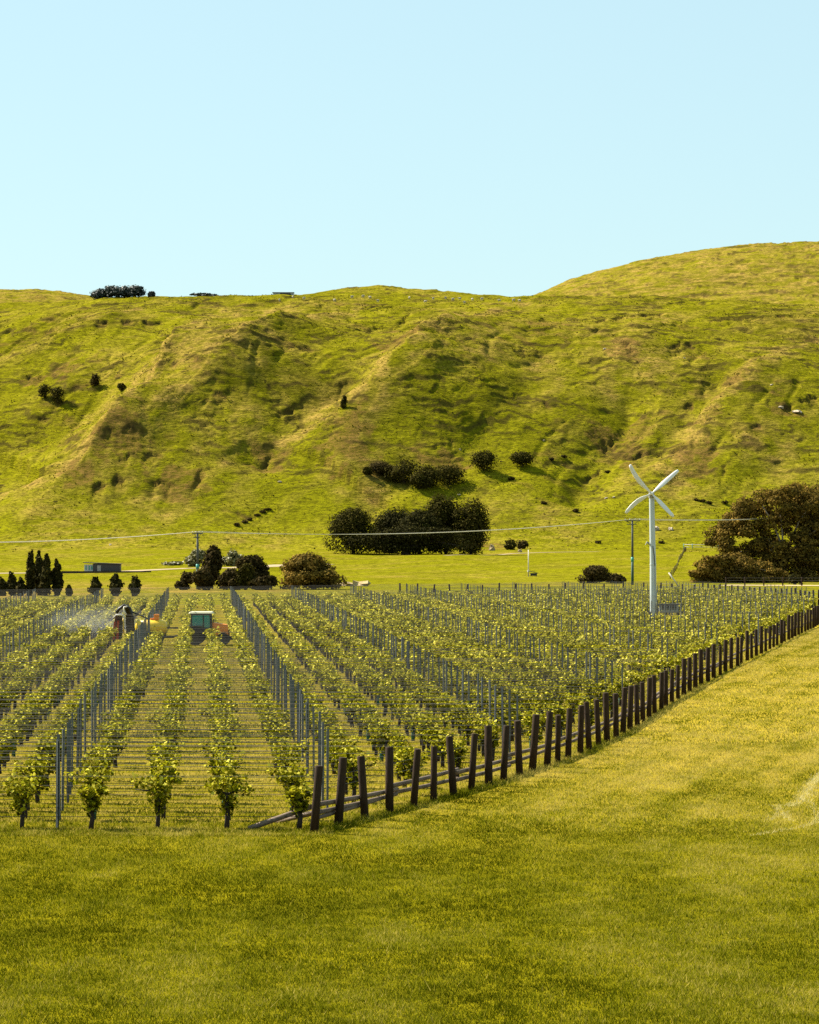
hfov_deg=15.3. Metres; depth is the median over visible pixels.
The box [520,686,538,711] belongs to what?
grapevine
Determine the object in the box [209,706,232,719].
grapevine
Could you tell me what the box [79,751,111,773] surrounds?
grapevine
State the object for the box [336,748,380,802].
grapevine
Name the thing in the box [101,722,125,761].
grapevine
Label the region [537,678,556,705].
grapevine
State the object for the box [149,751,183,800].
grapevine
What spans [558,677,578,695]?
grapevine
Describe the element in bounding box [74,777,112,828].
grapevine
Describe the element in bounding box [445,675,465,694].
grapevine
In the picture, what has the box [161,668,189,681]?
grapevine
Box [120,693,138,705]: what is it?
grapevine
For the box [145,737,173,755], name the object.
grapevine
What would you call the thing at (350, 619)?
trellis row
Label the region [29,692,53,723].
grapevine
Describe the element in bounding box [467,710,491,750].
grapevine
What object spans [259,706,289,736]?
grapevine
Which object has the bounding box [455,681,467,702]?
grapevine
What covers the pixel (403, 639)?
trellis row
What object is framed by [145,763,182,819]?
grapevine
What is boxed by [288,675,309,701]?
grapevine
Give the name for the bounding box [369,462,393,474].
hill bush
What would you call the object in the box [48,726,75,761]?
grapevine
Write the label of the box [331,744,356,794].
grapevine
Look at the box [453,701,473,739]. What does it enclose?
grapevine
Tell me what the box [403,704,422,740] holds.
grapevine
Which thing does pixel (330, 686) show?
grapevine
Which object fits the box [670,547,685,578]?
hill fence
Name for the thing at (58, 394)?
hill bush
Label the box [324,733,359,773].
grapevine
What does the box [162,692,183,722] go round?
grapevine
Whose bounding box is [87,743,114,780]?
grapevine
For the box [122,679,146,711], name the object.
grapevine
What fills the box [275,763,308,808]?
grapevine
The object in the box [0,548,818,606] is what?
pasture
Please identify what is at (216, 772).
grapevine
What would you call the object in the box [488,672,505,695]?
grapevine
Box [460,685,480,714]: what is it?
grapevine
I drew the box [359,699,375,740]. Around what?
grapevine
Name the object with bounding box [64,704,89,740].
grapevine
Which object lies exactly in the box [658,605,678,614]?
engine cabinet
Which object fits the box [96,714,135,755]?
grapevine
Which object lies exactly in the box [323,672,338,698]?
grapevine
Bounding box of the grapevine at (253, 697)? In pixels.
[248,689,270,707]
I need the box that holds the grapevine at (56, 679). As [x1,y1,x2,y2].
[49,675,69,704]
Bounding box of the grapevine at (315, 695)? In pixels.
[302,689,325,702]
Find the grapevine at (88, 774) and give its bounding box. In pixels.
[63,763,113,819]
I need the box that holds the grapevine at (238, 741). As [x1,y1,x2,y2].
[210,732,241,748]
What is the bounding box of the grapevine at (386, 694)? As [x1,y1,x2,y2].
[381,685,402,719]
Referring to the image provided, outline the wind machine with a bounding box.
[625,464,678,617]
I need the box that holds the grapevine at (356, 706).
[341,699,366,736]
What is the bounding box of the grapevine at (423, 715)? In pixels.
[410,709,433,745]
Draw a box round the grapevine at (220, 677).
[209,669,224,687]
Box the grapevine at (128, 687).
[125,680,142,696]
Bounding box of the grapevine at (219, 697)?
[209,692,228,702]
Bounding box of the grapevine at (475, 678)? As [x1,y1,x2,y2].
[471,666,488,689]
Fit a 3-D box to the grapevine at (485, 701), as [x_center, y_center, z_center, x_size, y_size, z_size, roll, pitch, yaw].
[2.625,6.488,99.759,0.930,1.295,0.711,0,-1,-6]
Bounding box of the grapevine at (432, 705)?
[421,685,446,714]
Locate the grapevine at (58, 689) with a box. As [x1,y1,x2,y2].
[36,683,62,714]
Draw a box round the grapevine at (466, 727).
[460,709,476,745]
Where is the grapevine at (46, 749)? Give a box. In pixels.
[32,738,66,787]
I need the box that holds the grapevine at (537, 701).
[525,689,553,713]
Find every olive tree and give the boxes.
[200,545,223,588]
[217,568,240,589]
[235,554,269,580]
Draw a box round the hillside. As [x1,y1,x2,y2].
[0,293,818,551]
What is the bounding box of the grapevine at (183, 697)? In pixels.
[166,689,188,710]
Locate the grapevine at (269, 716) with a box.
[258,702,276,740]
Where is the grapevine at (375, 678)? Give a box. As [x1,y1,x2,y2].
[367,672,390,705]
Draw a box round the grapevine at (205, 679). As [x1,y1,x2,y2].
[202,675,230,686]
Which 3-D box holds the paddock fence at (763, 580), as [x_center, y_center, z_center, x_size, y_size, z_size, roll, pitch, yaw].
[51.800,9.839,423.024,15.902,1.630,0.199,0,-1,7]
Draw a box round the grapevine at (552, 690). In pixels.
[541,682,566,704]
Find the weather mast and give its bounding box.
[527,550,536,576]
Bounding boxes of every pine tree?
[89,288,110,299]
[99,285,120,296]
[114,286,130,297]
[127,284,146,296]
[147,291,155,296]
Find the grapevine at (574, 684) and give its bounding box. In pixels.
[566,672,587,697]
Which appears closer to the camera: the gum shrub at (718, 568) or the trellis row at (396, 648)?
the trellis row at (396, 648)
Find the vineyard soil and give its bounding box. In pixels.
[0,601,803,833]
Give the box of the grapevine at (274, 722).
[262,714,284,751]
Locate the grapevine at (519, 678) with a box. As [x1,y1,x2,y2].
[516,670,530,693]
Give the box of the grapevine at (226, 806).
[204,772,254,827]
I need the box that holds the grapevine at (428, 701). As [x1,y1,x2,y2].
[425,693,451,722]
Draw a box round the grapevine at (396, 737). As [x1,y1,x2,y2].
[383,730,409,771]
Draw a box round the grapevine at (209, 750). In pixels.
[204,741,235,761]
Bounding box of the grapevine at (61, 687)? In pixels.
[39,680,66,711]
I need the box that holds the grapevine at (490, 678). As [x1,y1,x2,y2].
[480,670,502,695]
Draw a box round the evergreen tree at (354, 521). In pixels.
[322,505,378,553]
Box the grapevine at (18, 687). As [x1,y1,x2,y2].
[11,676,24,704]
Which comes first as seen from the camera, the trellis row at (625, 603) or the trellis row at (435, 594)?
the trellis row at (625, 603)
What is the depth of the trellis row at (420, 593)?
289.03 m
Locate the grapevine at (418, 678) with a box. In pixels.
[406,675,427,702]
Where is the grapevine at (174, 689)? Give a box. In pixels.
[166,685,188,696]
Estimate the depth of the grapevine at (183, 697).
99.80 m
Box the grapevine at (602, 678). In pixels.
[598,667,616,683]
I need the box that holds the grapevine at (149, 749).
[144,741,178,760]
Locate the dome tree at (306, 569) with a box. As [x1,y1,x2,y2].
[277,550,346,588]
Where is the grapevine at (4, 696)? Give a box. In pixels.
[0,689,8,711]
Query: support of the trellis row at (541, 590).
on the vineyard soil
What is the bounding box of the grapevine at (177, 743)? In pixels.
[150,734,184,760]
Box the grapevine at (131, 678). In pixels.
[126,675,147,683]
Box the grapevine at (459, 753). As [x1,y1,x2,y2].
[441,736,469,776]
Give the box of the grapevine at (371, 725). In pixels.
[362,713,386,755]
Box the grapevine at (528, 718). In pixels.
[522,711,545,742]
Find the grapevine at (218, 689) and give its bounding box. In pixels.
[207,686,231,701]
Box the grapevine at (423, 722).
[416,710,451,753]
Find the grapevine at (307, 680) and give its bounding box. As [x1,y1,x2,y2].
[289,675,315,698]
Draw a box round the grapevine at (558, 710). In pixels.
[549,701,574,736]
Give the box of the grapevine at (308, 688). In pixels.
[295,685,312,698]
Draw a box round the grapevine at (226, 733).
[211,722,231,748]
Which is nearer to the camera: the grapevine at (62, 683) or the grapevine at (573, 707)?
the grapevine at (573, 707)
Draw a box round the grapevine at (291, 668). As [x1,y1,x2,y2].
[287,665,305,678]
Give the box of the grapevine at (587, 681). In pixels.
[577,675,595,698]
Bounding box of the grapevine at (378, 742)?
[367,719,395,761]
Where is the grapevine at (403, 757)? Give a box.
[393,745,430,779]
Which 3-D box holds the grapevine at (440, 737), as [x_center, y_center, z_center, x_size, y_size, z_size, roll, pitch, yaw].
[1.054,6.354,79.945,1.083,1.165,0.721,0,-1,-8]
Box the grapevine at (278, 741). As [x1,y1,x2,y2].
[266,734,290,763]
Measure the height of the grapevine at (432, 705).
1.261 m
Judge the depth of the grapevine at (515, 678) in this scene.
119.58 m
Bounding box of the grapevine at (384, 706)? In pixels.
[372,678,393,716]
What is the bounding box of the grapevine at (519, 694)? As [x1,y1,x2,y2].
[511,685,529,711]
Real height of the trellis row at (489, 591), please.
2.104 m
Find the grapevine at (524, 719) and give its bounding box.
[520,708,542,747]
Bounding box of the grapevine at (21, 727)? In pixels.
[0,715,31,756]
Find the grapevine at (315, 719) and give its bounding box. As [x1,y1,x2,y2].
[304,710,334,728]
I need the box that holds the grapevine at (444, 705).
[435,697,458,731]
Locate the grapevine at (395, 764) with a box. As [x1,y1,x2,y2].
[389,736,413,780]
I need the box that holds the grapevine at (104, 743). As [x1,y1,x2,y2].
[85,740,117,765]
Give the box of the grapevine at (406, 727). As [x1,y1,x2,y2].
[395,702,420,735]
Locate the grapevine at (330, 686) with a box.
[322,680,347,707]
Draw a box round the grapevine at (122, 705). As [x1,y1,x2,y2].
[115,702,136,737]
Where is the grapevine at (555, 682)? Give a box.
[550,667,565,686]
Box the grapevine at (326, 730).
[311,723,337,743]
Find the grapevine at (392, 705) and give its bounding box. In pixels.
[385,693,409,727]
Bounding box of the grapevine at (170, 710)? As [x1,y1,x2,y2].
[152,704,184,724]
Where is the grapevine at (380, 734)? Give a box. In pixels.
[372,724,403,755]
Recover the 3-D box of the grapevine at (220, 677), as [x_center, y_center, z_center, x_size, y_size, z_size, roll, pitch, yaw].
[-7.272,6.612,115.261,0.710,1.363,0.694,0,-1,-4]
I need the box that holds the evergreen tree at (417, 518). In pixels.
[396,506,446,554]
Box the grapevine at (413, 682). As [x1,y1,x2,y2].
[410,678,434,707]
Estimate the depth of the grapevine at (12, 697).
104.22 m
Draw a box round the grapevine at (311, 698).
[296,692,319,704]
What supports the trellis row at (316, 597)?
on the vineyard soil
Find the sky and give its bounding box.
[0,0,818,296]
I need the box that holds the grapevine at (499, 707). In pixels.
[491,694,515,724]
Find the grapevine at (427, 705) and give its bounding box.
[422,685,435,709]
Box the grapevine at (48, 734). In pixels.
[34,730,56,764]
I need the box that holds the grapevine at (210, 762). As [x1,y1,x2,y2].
[203,748,238,781]
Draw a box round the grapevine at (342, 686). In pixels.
[336,683,362,695]
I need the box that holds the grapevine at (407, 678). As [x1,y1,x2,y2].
[404,669,417,701]
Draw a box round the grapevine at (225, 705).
[212,700,238,714]
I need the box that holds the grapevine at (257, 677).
[246,672,261,701]
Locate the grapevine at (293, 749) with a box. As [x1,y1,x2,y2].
[269,738,310,765]
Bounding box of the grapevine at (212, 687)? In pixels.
[204,679,229,693]
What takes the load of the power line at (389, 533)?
attached to the power pole at (632, 562)
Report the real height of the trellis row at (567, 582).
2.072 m
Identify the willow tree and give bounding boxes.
[183,549,204,566]
[222,548,243,565]
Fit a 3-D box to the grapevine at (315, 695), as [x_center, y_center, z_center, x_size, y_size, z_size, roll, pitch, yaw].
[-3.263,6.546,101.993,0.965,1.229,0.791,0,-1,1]
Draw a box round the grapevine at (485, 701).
[479,693,504,722]
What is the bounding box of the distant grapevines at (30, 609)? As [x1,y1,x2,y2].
[0,586,817,694]
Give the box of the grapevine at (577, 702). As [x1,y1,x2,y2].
[565,692,588,714]
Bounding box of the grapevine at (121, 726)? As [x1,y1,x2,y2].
[113,714,131,750]
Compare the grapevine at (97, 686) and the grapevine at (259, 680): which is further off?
the grapevine at (259, 680)
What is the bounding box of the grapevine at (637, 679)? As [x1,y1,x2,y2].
[627,670,649,699]
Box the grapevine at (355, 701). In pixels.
[344,694,367,730]
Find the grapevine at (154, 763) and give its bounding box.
[146,755,177,809]
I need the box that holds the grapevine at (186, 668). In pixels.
[170,667,191,679]
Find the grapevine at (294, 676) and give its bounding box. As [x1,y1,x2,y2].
[287,675,302,697]
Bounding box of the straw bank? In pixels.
[721,585,818,585]
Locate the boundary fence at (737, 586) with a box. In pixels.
[399,581,818,604]
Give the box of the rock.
[489,544,494,550]
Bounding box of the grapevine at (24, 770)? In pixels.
[7,758,44,810]
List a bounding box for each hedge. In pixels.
[189,292,216,295]
[335,525,482,554]
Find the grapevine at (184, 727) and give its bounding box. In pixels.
[154,719,188,742]
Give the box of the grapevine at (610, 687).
[599,683,627,717]
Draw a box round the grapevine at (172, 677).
[165,670,185,681]
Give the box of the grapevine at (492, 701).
[486,695,506,722]
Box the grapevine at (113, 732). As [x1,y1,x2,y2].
[97,720,129,767]
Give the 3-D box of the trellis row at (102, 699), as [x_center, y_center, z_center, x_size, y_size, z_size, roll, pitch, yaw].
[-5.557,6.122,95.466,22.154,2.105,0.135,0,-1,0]
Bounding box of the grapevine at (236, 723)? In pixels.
[214,714,240,741]
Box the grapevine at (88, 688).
[82,681,98,714]
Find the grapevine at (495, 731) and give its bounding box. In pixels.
[479,715,501,760]
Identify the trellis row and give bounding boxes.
[0,596,781,611]
[0,598,805,615]
[0,607,700,627]
[0,610,743,638]
[0,611,764,633]
[0,615,671,646]
[0,617,678,642]
[0,619,738,650]
[0,621,735,656]
[0,630,640,668]
[0,635,662,675]
[0,638,683,681]
[0,641,673,680]
[0,649,655,694]
[0,651,645,698]
[0,653,590,698]
[0,656,639,705]
[0,662,622,714]
[0,668,609,723]
[0,670,602,726]
[0,672,594,730]
[0,674,585,735]
[0,680,575,738]
[0,681,564,737]
[0,689,538,752]
[0,694,522,761]
[0,698,500,758]
[0,702,483,773]
[0,706,464,780]
[0,711,440,786]
[0,718,414,793]
[0,722,384,802]
[0,729,351,810]
[0,734,313,818]
[0,740,308,828]
[1,619,693,653]
[2,633,692,674]
[3,598,791,618]
[4,624,724,657]
[4,629,629,666]
[5,588,630,604]
[5,597,786,621]
[6,631,701,670]
[9,596,800,619]
[12,629,633,652]
[13,595,760,614]
[14,594,770,614]
[16,593,812,609]
[16,623,728,658]
[18,593,813,615]
[19,625,718,662]
[19,626,620,664]
[20,592,808,603]
[21,592,813,615]
[23,591,801,605]
[25,591,815,610]
[26,591,792,607]
[26,623,717,659]
[28,590,782,604]
[28,590,786,609]
[29,658,633,706]
[32,588,768,605]
[33,589,772,600]
[35,588,771,605]
[37,617,685,651]
[44,615,665,646]
[45,613,756,645]
[47,613,758,642]
[49,612,762,643]
[55,610,731,630]
[58,608,718,634]
[60,607,779,622]
[60,608,713,627]
[63,605,784,619]
[64,605,779,632]
[67,604,772,619]
[68,603,791,621]
[70,603,761,629]
[71,600,732,615]
[71,601,750,624]
[72,601,795,617]
[74,601,744,623]
[76,600,740,623]
[77,599,727,624]
[77,665,616,717]
[80,598,804,618]
[83,596,776,610]
[86,595,765,618]
[94,685,552,749]
[97,590,777,603]
[102,588,755,598]
[103,660,627,711]
[124,644,665,678]
[124,647,568,693]
[125,609,724,636]
[126,640,679,679]
[126,642,557,687]
[131,637,667,670]
[139,587,806,597]
[168,587,751,599]
[214,585,792,596]
[231,586,796,603]
[291,585,778,595]
[292,585,784,596]
[295,587,801,598]
[350,584,711,591]
[354,586,787,595]
[361,587,745,596]
[407,584,707,593]
[442,584,635,589]
[490,583,750,591]
[512,581,625,589]
[532,585,774,593]
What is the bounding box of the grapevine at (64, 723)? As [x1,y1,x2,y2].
[53,716,83,754]
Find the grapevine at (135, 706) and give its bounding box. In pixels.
[111,700,139,719]
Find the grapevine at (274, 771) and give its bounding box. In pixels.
[266,761,306,810]
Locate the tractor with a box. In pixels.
[186,606,232,642]
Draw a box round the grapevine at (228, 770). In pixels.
[205,764,247,819]
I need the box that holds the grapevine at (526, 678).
[522,669,542,702]
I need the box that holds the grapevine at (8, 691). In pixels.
[2,685,12,714]
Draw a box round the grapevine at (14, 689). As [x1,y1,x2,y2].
[0,680,20,711]
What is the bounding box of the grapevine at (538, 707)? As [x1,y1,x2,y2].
[531,698,557,731]
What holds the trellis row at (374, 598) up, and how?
on the vineyard soil
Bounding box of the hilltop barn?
[272,292,294,294]
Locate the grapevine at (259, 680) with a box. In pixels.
[249,676,269,685]
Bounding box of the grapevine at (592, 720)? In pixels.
[577,699,602,730]
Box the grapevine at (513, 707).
[504,702,523,740]
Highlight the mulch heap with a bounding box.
[346,580,370,585]
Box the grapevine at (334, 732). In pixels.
[315,724,346,767]
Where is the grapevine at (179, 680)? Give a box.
[166,675,185,683]
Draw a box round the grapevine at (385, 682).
[378,675,393,711]
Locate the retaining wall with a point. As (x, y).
(103, 571)
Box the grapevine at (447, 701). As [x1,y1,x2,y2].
[427,692,450,727]
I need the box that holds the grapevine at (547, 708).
[541,703,560,734]
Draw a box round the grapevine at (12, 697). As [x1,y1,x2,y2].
[0,687,18,717]
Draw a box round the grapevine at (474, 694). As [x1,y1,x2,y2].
[470,689,487,716]
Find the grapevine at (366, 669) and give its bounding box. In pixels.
[356,665,376,694]
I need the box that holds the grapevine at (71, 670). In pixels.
[56,667,78,683]
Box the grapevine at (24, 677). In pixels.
[13,669,35,702]
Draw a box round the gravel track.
[0,564,282,573]
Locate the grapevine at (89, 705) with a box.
[70,697,93,731]
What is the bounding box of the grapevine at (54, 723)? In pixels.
[51,716,75,728]
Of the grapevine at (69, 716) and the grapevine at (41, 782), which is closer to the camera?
the grapevine at (41, 782)
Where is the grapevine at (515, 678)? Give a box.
[512,669,529,685]
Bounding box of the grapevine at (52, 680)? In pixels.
[48,678,62,708]
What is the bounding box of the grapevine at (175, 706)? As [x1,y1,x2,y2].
[162,696,186,721]
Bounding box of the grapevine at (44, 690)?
[35,685,55,717]
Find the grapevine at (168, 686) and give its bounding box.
[162,678,182,694]
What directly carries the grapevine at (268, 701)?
on the vineyard soil
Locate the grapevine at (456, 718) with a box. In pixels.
[449,700,478,733]
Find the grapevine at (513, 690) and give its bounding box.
[506,681,524,702]
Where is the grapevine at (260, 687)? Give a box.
[253,683,272,694]
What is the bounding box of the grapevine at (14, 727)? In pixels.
[6,714,24,750]
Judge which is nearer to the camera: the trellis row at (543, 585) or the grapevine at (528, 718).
the grapevine at (528, 718)
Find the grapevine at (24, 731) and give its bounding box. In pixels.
[9,706,36,744]
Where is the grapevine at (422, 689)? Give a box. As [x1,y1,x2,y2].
[417,682,441,709]
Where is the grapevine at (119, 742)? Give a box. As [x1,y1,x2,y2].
[96,733,130,780]
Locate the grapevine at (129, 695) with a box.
[115,687,134,698]
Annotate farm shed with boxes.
[83,562,122,570]
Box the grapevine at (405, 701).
[394,696,415,731]
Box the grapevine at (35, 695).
[24,690,50,727]
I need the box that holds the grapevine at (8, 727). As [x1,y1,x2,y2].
[0,721,17,761]
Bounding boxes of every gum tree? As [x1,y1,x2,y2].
[701,481,818,581]
[792,484,818,574]
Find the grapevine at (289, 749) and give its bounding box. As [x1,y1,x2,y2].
[275,742,304,786]
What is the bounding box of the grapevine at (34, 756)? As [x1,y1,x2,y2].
[23,751,52,793]
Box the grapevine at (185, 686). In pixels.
[168,677,194,690]
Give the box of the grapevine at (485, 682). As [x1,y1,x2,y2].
[479,672,487,690]
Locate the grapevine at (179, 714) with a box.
[161,705,188,719]
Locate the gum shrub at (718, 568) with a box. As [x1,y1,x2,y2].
[686,551,788,582]
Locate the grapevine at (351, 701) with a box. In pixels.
[340,687,363,727]
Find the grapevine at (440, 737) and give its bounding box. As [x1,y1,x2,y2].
[430,733,469,755]
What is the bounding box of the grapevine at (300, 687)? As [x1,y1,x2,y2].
[287,679,305,697]
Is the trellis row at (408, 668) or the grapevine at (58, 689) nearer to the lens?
the grapevine at (58, 689)
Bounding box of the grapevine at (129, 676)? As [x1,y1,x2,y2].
[117,670,145,681]
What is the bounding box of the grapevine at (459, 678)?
[445,676,465,701]
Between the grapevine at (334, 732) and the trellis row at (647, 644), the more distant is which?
the trellis row at (647, 644)
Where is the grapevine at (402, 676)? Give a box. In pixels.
[396,668,413,694]
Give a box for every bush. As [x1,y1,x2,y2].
[38,384,53,397]
[48,386,65,402]
[89,373,100,386]
[117,383,125,390]
[161,561,183,565]
[174,570,192,589]
[191,568,214,589]
[235,563,255,589]
[248,575,277,589]
[340,395,347,407]
[362,466,372,475]
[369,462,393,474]
[382,458,422,482]
[408,464,447,487]
[409,472,429,489]
[433,462,468,484]
[468,450,501,471]
[504,539,516,549]
[508,450,536,466]
[516,539,528,548]
[575,565,611,581]
[604,573,626,582]
[788,573,802,584]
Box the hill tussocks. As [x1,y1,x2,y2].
[0,294,818,551]
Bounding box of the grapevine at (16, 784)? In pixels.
[4,770,40,819]
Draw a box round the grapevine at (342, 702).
[330,690,358,723]
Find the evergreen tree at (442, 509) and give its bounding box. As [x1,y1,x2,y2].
[420,492,465,553]
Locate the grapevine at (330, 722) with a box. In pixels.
[310,711,335,736]
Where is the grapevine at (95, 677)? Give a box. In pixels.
[89,675,106,702]
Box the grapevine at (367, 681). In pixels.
[362,670,381,697]
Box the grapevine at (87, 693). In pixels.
[71,686,93,723]
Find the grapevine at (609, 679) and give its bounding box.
[598,677,617,702]
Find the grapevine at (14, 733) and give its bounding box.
[0,726,22,767]
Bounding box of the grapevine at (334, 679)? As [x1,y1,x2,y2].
[326,675,344,705]
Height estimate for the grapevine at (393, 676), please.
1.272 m
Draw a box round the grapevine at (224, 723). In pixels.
[208,714,237,740]
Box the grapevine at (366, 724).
[356,710,381,750]
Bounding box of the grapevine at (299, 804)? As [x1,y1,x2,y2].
[283,778,312,828]
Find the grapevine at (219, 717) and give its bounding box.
[208,714,239,733]
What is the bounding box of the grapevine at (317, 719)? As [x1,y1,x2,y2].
[304,707,336,740]
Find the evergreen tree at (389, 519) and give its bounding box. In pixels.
[366,505,413,552]
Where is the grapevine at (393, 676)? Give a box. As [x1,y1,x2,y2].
[388,668,407,690]
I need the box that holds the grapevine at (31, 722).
[22,704,41,740]
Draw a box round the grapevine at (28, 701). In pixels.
[18,694,42,731]
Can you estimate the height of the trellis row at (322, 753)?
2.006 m
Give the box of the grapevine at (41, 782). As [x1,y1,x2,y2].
[23,757,55,802]
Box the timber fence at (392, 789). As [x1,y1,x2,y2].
[248,605,818,832]
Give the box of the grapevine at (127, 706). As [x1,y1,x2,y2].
[113,697,134,717]
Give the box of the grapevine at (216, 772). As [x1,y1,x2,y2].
[208,754,236,801]
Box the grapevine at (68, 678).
[48,668,77,698]
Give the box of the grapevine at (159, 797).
[130,770,173,828]
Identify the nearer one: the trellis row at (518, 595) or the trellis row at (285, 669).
the trellis row at (285, 669)
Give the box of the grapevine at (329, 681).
[321,675,345,702]
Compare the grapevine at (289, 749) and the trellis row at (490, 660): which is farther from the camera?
the trellis row at (490, 660)
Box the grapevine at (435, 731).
[423,721,453,761]
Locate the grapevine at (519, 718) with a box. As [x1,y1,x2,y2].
[511,708,527,735]
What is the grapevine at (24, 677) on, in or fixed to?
on the vineyard soil
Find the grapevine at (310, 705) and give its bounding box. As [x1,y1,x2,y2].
[304,702,320,733]
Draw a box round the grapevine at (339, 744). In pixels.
[324,737,362,770]
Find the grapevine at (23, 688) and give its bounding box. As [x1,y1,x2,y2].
[3,678,30,708]
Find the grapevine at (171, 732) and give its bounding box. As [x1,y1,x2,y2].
[154,720,184,744]
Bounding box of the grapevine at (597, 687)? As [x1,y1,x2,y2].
[592,679,609,714]
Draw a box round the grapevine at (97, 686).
[85,677,106,698]
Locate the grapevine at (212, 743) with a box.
[198,737,236,764]
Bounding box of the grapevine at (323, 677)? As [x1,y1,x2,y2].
[317,667,336,694]
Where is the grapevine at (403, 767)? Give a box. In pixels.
[393,742,413,787]
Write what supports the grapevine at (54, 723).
on the vineyard soil
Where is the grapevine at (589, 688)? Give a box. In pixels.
[583,682,599,707]
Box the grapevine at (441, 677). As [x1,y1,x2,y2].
[433,668,455,694]
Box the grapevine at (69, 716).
[56,704,83,744]
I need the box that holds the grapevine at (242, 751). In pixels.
[215,748,244,767]
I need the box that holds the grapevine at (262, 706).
[251,698,281,711]
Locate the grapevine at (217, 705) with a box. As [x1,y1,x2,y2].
[198,704,223,717]
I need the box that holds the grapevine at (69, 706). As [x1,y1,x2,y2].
[61,696,83,735]
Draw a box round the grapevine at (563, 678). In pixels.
[558,668,572,698]
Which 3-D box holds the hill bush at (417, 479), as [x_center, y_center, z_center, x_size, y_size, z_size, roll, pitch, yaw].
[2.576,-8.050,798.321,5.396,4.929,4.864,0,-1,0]
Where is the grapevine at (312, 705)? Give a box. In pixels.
[295,697,325,731]
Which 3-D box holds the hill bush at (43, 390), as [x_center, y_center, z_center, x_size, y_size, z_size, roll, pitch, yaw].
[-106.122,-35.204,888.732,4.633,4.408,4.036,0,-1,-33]
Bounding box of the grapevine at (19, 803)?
[0,774,39,828]
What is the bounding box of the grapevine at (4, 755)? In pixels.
[0,735,18,773]
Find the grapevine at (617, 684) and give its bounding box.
[613,677,631,698]
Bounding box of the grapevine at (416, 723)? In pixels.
[403,711,436,750]
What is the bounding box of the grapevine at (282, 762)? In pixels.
[275,746,300,791]
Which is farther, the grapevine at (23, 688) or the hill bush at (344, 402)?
the hill bush at (344, 402)
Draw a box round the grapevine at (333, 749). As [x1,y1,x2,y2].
[329,742,355,774]
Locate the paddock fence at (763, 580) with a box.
[725,577,818,585]
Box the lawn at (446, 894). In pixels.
[0,626,818,1023]
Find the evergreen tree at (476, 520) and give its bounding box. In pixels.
[451,496,491,554]
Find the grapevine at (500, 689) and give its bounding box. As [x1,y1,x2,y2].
[491,679,508,702]
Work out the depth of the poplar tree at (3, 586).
343.50 m
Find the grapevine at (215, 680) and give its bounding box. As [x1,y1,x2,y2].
[209,676,232,690]
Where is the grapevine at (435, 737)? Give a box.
[425,727,459,767]
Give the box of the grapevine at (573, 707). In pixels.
[560,689,583,723]
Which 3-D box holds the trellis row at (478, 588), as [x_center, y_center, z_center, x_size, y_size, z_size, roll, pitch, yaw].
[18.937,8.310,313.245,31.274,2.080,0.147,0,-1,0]
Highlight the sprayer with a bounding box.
[113,604,177,638]
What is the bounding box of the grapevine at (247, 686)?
[243,679,269,693]
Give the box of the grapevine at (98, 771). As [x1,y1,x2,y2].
[83,759,114,788]
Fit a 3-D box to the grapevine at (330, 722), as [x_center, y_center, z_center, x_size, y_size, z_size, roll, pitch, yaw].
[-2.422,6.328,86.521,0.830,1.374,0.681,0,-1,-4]
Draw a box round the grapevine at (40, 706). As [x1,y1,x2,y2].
[19,698,51,735]
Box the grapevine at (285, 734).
[261,720,294,767]
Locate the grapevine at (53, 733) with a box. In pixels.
[43,726,74,765]
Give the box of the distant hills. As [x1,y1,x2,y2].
[0,241,818,314]
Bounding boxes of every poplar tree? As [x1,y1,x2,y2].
[0,576,7,595]
[6,571,17,595]
[16,576,26,595]
[24,549,36,595]
[34,550,43,595]
[38,553,52,595]
[51,558,63,595]
[65,584,72,593]
[87,576,101,593]
[107,573,124,594]
[127,575,142,595]
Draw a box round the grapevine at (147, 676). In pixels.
[134,666,150,696]
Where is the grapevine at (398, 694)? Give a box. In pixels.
[392,689,418,723]
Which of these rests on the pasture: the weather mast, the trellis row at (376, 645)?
the weather mast
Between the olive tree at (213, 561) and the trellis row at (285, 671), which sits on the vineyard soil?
the trellis row at (285, 671)
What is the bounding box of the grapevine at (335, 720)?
[315,706,338,730]
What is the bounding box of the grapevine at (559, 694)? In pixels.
[551,685,568,705]
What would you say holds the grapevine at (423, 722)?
on the vineyard soil
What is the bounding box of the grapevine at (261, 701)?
[252,694,272,727]
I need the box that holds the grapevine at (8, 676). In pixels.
[5,668,31,697]
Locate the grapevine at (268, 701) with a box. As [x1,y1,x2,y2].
[254,693,273,731]
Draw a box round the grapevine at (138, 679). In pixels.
[132,676,145,704]
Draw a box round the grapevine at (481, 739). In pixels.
[472,715,490,756]
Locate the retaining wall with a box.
[61,571,150,572]
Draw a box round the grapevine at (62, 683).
[53,672,65,702]
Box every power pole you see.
[192,531,202,588]
[625,519,639,584]
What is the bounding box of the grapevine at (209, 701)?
[205,697,233,711]
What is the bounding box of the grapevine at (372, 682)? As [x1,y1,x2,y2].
[367,672,380,702]
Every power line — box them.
[0,516,809,542]
[11,518,765,541]
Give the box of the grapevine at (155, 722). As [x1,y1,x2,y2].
[145,710,177,733]
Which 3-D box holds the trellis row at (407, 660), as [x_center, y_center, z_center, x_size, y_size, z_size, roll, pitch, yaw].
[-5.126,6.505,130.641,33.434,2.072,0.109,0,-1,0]
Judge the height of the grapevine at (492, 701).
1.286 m
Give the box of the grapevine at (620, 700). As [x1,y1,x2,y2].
[609,676,625,705]
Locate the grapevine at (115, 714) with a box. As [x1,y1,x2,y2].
[100,707,130,722]
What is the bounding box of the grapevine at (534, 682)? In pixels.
[526,678,543,695]
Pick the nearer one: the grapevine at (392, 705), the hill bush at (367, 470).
the grapevine at (392, 705)

